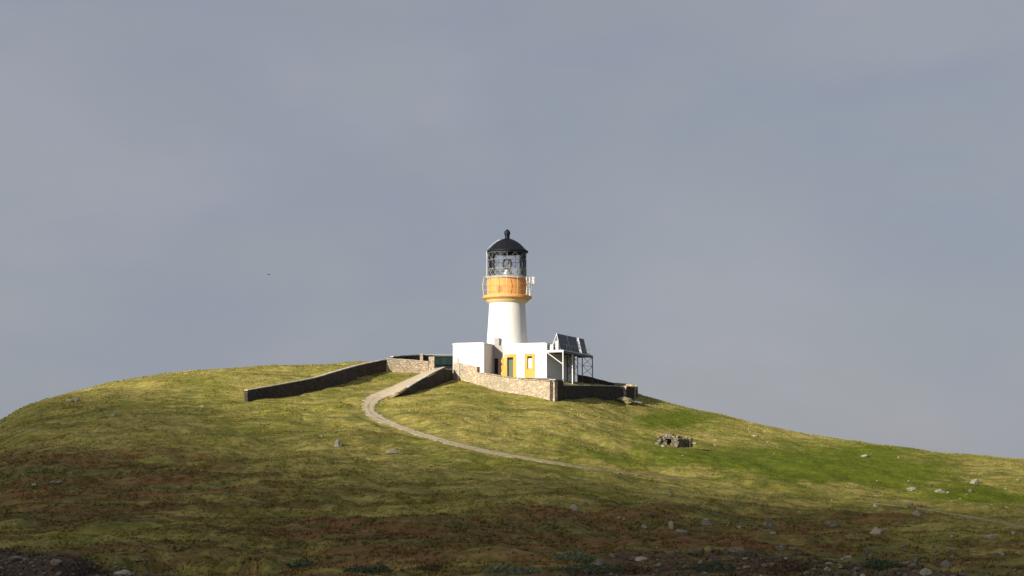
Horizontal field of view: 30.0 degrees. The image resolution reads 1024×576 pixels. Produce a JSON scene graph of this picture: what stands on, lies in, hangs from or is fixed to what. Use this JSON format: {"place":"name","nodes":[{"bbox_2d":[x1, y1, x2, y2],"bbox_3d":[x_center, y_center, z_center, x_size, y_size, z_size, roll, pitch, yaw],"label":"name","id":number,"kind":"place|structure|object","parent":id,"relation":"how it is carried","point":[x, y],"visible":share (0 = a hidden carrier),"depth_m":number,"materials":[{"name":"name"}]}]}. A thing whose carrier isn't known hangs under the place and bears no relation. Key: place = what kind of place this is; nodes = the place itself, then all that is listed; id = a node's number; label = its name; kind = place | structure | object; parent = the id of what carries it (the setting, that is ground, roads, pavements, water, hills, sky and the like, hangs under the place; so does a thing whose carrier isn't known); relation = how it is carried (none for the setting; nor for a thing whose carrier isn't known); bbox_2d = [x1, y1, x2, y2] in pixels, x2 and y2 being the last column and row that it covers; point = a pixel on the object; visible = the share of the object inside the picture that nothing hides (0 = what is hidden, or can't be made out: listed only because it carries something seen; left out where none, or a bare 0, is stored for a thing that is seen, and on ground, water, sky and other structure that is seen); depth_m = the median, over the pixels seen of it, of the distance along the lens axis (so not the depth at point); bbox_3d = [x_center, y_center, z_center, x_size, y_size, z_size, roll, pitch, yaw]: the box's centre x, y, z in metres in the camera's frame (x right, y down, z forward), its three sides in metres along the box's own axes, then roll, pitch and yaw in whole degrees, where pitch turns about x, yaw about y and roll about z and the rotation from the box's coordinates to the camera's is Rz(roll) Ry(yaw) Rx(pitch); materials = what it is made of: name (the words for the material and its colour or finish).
{"place":"outdoors","nodes":[
{"label":"outdoors","id":0,"kind":"place"},
{"bbox_2d":[361,368,641,475],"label":"track","id":1,"kind":"structure","parent":0,"point":[373,399],"depth_m":259.00,"materials":[{"name":"beige gravel"}]},
{"bbox_2d":[0,361,1023,575],"bbox_3d":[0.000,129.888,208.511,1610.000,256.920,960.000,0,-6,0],"label":"ground","id":2,"kind":"structure","parent":0,"point":[182,423],"depth_m":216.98,"materials":[{"name":"green plant"}]},
{"bbox_2d":[6,556,22,560],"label":"boulder","id":3,"kind":"object","parent":2,"relation":"on","point":[13,558],"visible":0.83,"depth_m":127.65,"materials":[{"name":"grey stone"}]},
{"bbox_2d":[48,481,60,483],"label":"boulder","id":4,"kind":"object","parent":2,"relation":"on","point":[54,482],"visible":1,"depth_m":205.48,"materials":[{"name":"grey stone"}]},
{"bbox_2d":[50,559,62,564],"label":"boulder","id":5,"kind":"object","parent":2,"relation":"on","point":[57,561],"visible":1,"depth_m":119.15,"materials":[{"name":"grey stone"}]},
{"bbox_2d":[66,398,78,401],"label":"boulder","id":6,"kind":"object","parent":2,"relation":"on","point":[72,400],"visible":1,"depth_m":272.75,"materials":[{"name":"grey stone"}]},
{"bbox_2d":[113,569,130,575],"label":"boulder","id":7,"kind":"object","parent":2,"relation":"on","point":[124,572],"visible":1,"depth_m":120.52,"materials":[{"name":"grey stone"}]},
{"bbox_2d":[283,559,316,568],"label":"heather bush","id":8,"kind":"object","parent":2,"relation":"on","point":[294,565],"visible":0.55,"depth_m":126.60,"materials":[{"name":"green plant"}]},
{"bbox_2d":[244,359,385,401],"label":"boundary wall","id":9,"kind":"structure","parent":2,"relation":"on","point":[328,379],"depth_m":283.06,"materials":[{"name":"grey stone"}]},
{"bbox_2d":[334,439,341,447],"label":"boulder","id":10,"kind":"object","parent":2,"relation":"on","point":[338,444],"visible":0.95,"depth_m":235.32,"materials":[{"name":"grey stone"}]},
{"bbox_2d":[343,562,392,573],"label":"heather bush","id":11,"kind":"object","parent":2,"relation":"on","point":[375,569],"visible":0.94,"depth_m":112.50,"materials":[{"name":"green plant"}]},
{"bbox_2d":[386,450,399,453],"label":"boulder","id":12,"kind":"object","parent":2,"relation":"on","point":[391,451],"visible":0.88,"depth_m":232.83,"materials":[{"name":"grey stone"}]},
{"bbox_2d":[390,354,419,359],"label":"boundary wall","id":13,"kind":"structure","parent":2,"relation":"on","point":[415,357],"depth_m":319.58,"materials":[{"name":"grey stone"}]},
{"bbox_2d":[386,358,427,372],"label":"boundary wall","id":14,"kind":"structure","parent":2,"relation":"on","point":[405,365],"depth_m":302.04,"materials":[{"name":"beige stone"}]},
{"bbox_2d":[394,367,444,396],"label":"retaining wall","id":15,"kind":"structure","parent":2,"relation":"on","point":[434,380],"depth_m":288.17,"materials":[{"name":"grey stone"}]},
{"bbox_2d":[429,357,433,369],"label":"gate pier","id":16,"kind":"structure","parent":2,"relation":"on","point":[431,363],"depth_m":301.94,"materials":[{"name":"beige stone"}]},
{"bbox_2d":[423,354,441,367],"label":"boundary wall","id":17,"kind":"structure","parent":2,"relation":"on","point":[426,357],"depth_m":321.53,"materials":[{"name":"beige stone"}]},
{"bbox_2d":[415,562,452,571],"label":"heather bush","id":18,"kind":"object","parent":2,"relation":"on","point":[432,567],"visible":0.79,"depth_m":114.44,"materials":[{"name":"brown plant"}]},
{"bbox_2d":[434,355,452,368],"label":"garden shed","id":19,"kind":"structure","parent":2,"relation":"on","point":[446,361],"depth_m":314.26,"materials":[{"name":"metal"}]},
{"bbox_2d":[442,358,446,364],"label":"door","id":20,"kind":"structure","parent":19,"relation":"in","point":[444,360],"depth_m":314.18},
{"bbox_2d":[445,368,452,381],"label":"retaining wall","id":21,"kind":"structure","parent":2,"relation":"on","point":[448,374],"depth_m":294.44,"materials":[{"name":"stone"}]},
{"bbox_2d":[457,358,459,379],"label":"stone post","id":22,"kind":"object","parent":2,"relation":"on","point":[458,368],"visible":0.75,"depth_m":294.98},
{"bbox_2d":[453,362,479,384],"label":"yard wall","id":23,"kind":"structure","parent":2,"relation":"on","point":[468,373],"depth_m":293.88,"materials":[{"name":"beige stone"}]},
{"bbox_2d":[482,564,542,575],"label":"heather bush","id":24,"kind":"object","parent":2,"relation":"on","point":[509,571],"visible":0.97,"depth_m":92.26,"materials":[{"name":"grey plant"}]},
{"bbox_2d":[452,229,574,381],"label":"lighthouse","id":25,"kind":"object","parent":2,"relation":"on","point":[507,349],"visible":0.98,"depth_m":301.80,"materials":[{"name":"paint"}]},
{"bbox_2d":[477,372,557,401],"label":"yard wall","id":26,"kind":"structure","parent":2,"relation":"on","point":[528,387],"depth_m":285.66,"materials":[{"name":"beige stone"}]},
{"bbox_2d":[549,379,562,400],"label":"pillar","id":27,"kind":"structure","parent":2,"relation":"on","point":[560,389],"depth_m":281.12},
{"bbox_2d":[547,333,592,384],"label":"solar platform","id":28,"kind":"structure","parent":2,"relation":"on","point":[566,345],"depth_m":303.64,"materials":[{"name":"metal"}]},
{"bbox_2d":[551,548,596,560],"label":"heather bush","id":29,"kind":"object","parent":2,"relation":"on","point":[570,553],"visible":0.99,"depth_m":121.16,"materials":[{"name":"green plant"}]},
{"bbox_2d":[570,504,578,510],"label":"boulder","id":30,"kind":"object","parent":2,"relation":"on","point":[574,507],"visible":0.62,"depth_m":185.82,"materials":[{"name":"grey stone"}]},
{"bbox_2d":[551,559,623,573],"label":"heather bush","id":31,"kind":"object","parent":2,"relation":"on","point":[592,566],"visible":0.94,"depth_m":112.08,"materials":[{"name":"green plant"}]},
{"bbox_2d":[563,385,623,399],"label":"yard wall","id":32,"kind":"structure","parent":2,"relation":"on","point":[602,392],"depth_m":291.56,"materials":[{"name":"grey stone"}]},
{"bbox_2d":[578,375,613,385],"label":"yard wall","id":33,"kind":"structure","parent":2,"relation":"on","point":[587,379],"depth_m":316.38,"materials":[{"name":"grey stone"}]},
{"bbox_2d":[591,559,605,567],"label":"boulder","id":34,"kind":"object","parent":2,"relation":"on","point":[601,562],"visible":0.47,"depth_m":118.56,"materials":[{"name":"grey stone"}]},
{"bbox_2d":[615,397,632,403],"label":"boulder","id":35,"kind":"object","parent":2,"relation":"on","point":[625,400],"visible":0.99,"depth_m":296.93,"materials":[{"name":"beige stone"}]},
{"bbox_2d":[614,383,635,398],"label":"yard wall","id":36,"kind":"structure","parent":2,"relation":"on","point":[619,384],"depth_m":307.24,"materials":[{"name":"beige stone"}]},
{"bbox_2d":[626,386,637,398],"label":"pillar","id":37,"kind":"structure","parent":2,"relation":"on","point":[629,391],"depth_m":303.96,"materials":[{"name":"grey stone"}]},
{"bbox_2d":[610,560,656,573],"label":"heather bush","id":38,"kind":"object","parent":2,"relation":"on","point":[637,569],"visible":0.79,"depth_m":115.27,"materials":[{"name":"brown plant"}]},
{"bbox_2d":[633,401,643,404],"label":"boulder","id":39,"kind":"object","parent":2,"relation":"on","point":[638,402],"visible":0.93,"depth_m":299.31,"materials":[{"name":"grey stone"}]},
{"bbox_2d":[635,556,647,560],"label":"boulder","id":40,"kind":"object","parent":2,"relation":"on","point":[640,558],"visible":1,"depth_m":118.94,"materials":[{"name":"grey stone"}]},
{"bbox_2d":[668,520,672,528],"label":"boulder","id":41,"kind":"object","parent":2,"relation":"on","point":[670,524],"visible":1,"depth_m":168.00,"materials":[{"name":"grey stone"}]},
{"bbox_2d":[657,433,692,446],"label":"stone hut","id":42,"kind":"object","parent":2,"relation":"on","point":[672,440],"visible":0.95,"depth_m":263.70,"materials":[{"name":"grey stone"}]},
{"bbox_2d":[675,529,687,534],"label":"boulder","id":43,"kind":"object","parent":2,"relation":"on","point":[681,532],"visible":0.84,"depth_m":167.01,"materials":[{"name":"grey stone"}]},
{"bbox_2d":[701,518,712,524],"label":"boulder","id":44,"kind":"object","parent":2,"relation":"on","point":[706,521],"visible":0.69,"depth_m":175.26,"materials":[{"name":"grey stone"}]},
{"bbox_2d":[684,560,737,571],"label":"heather bush","id":45,"kind":"object","parent":2,"relation":"on","point":[707,567],"visible":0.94,"depth_m":115.58,"materials":[{"name":"green plant"}]},
{"bbox_2d":[727,547,747,552],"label":"boulder","id":46,"kind":"object","parent":2,"relation":"on","point":[738,549],"visible":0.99,"depth_m":132.77,"materials":[{"name":"grey stone"}]},
{"bbox_2d":[764,517,771,527],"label":"boulder","id":47,"kind":"object","parent":2,"relation":"on","point":[768,523],"visible":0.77,"depth_m":178.14,"materials":[{"name":"grey stone"}]},
{"bbox_2d":[776,545,785,549],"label":"boulder","id":48,"kind":"object","parent":2,"relation":"on","point":[780,547],"visible":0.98,"depth_m":144.86,"materials":[{"name":"grey stone"}]},
{"bbox_2d":[765,558,813,570],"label":"heather bush","id":49,"kind":"object","parent":2,"relation":"on","point":[782,564],"visible":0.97,"depth_m":114.56,"materials":[{"name":"brown plant"}]},
{"bbox_2d":[824,521,839,526],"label":"boulder","id":50,"kind":"object","parent":2,"relation":"on","point":[832,523],"visible":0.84,"depth_m":188.38,"materials":[{"name":"grey stone"}]},
{"bbox_2d":[870,527,883,534],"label":"boulder","id":51,"kind":"object","parent":2,"relation":"on","point":[876,530],"visible":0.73,"depth_m":174.32,"materials":[{"name":"grey stone"}]},
{"bbox_2d":[861,558,905,568],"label":"heather bush","id":52,"kind":"object","parent":2,"relation":"on","point":[881,563],"visible":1,"depth_m":114.61,"materials":[{"name":"green plant"}]},
{"bbox_2d":[907,487,916,490],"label":"boulder","id":53,"kind":"object","parent":2,"relation":"on","point":[911,488],"visible":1,"depth_m":240.19,"materials":[{"name":"grey stone"}]},
{"bbox_2d":[910,558,918,565],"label":"boulder","id":54,"kind":"object","parent":2,"relation":"on","point":[914,561],"visible":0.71,"depth_m":119.37,"materials":[{"name":"grey stone"}]},
{"bbox_2d":[913,510,920,515],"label":"boulder","id":55,"kind":"object","parent":2,"relation":"on","point":[916,512],"visible":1,"depth_m":200.07,"materials":[{"name":"grey stone"}]},
{"bbox_2d":[920,568,932,575],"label":"boulder","id":56,"kind":"object","parent":2,"relation":"on","point":[923,571],"visible":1,"depth_m":102.06,"materials":[{"name":"grey stone"}]},
{"bbox_2d":[934,489,945,492],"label":"boulder","id":57,"kind":"object","parent":2,"relation":"on","point":[940,491],"visible":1,"depth_m":238.65,"materials":[{"name":"grey stone"}]},
{"bbox_2d":[940,560,951,567],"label":"boulder","id":58,"kind":"object","parent":2,"relation":"on","point":[944,563],"visible":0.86,"depth_m":120.16,"materials":[{"name":"grey stone"}]},
{"bbox_2d":[970,479,978,483],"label":"boulder","id":59,"kind":"object","parent":2,"relation":"on","point":[975,481],"visible":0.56,"depth_m":257.76,"materials":[{"name":"grey stone"}]},
{"bbox_2d":[984,534,995,539],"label":"boulder","id":60,"kind":"object","parent":2,"relation":"on","point":[990,537],"visible":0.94,"depth_m":157.10,"materials":[{"name":"grey stone"}]},
{"bbox_2d":[0,0,1023,458],"label":"sky","id":61,"kind":"structure","parent":0,"point":[806,216],"materials":[{"name":"grey"}]},
{"bbox_2d":[494,375,575,384],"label":"yard","id":62,"kind":"structure","parent":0,"point":[540,378],"depth_m":289.43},
{"bbox_2d":[642,475,681,478],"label":"path","id":63,"kind":"structure","parent":0,"point":[662,477],"depth_m":229.99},
{"bbox_2d":[859,500,1023,527],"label":"path","id":64,"kind":"structure","parent":0,"point":[955,514],"depth_m":208.44,"materials":[{"name":"grey gravel"}]}
]}

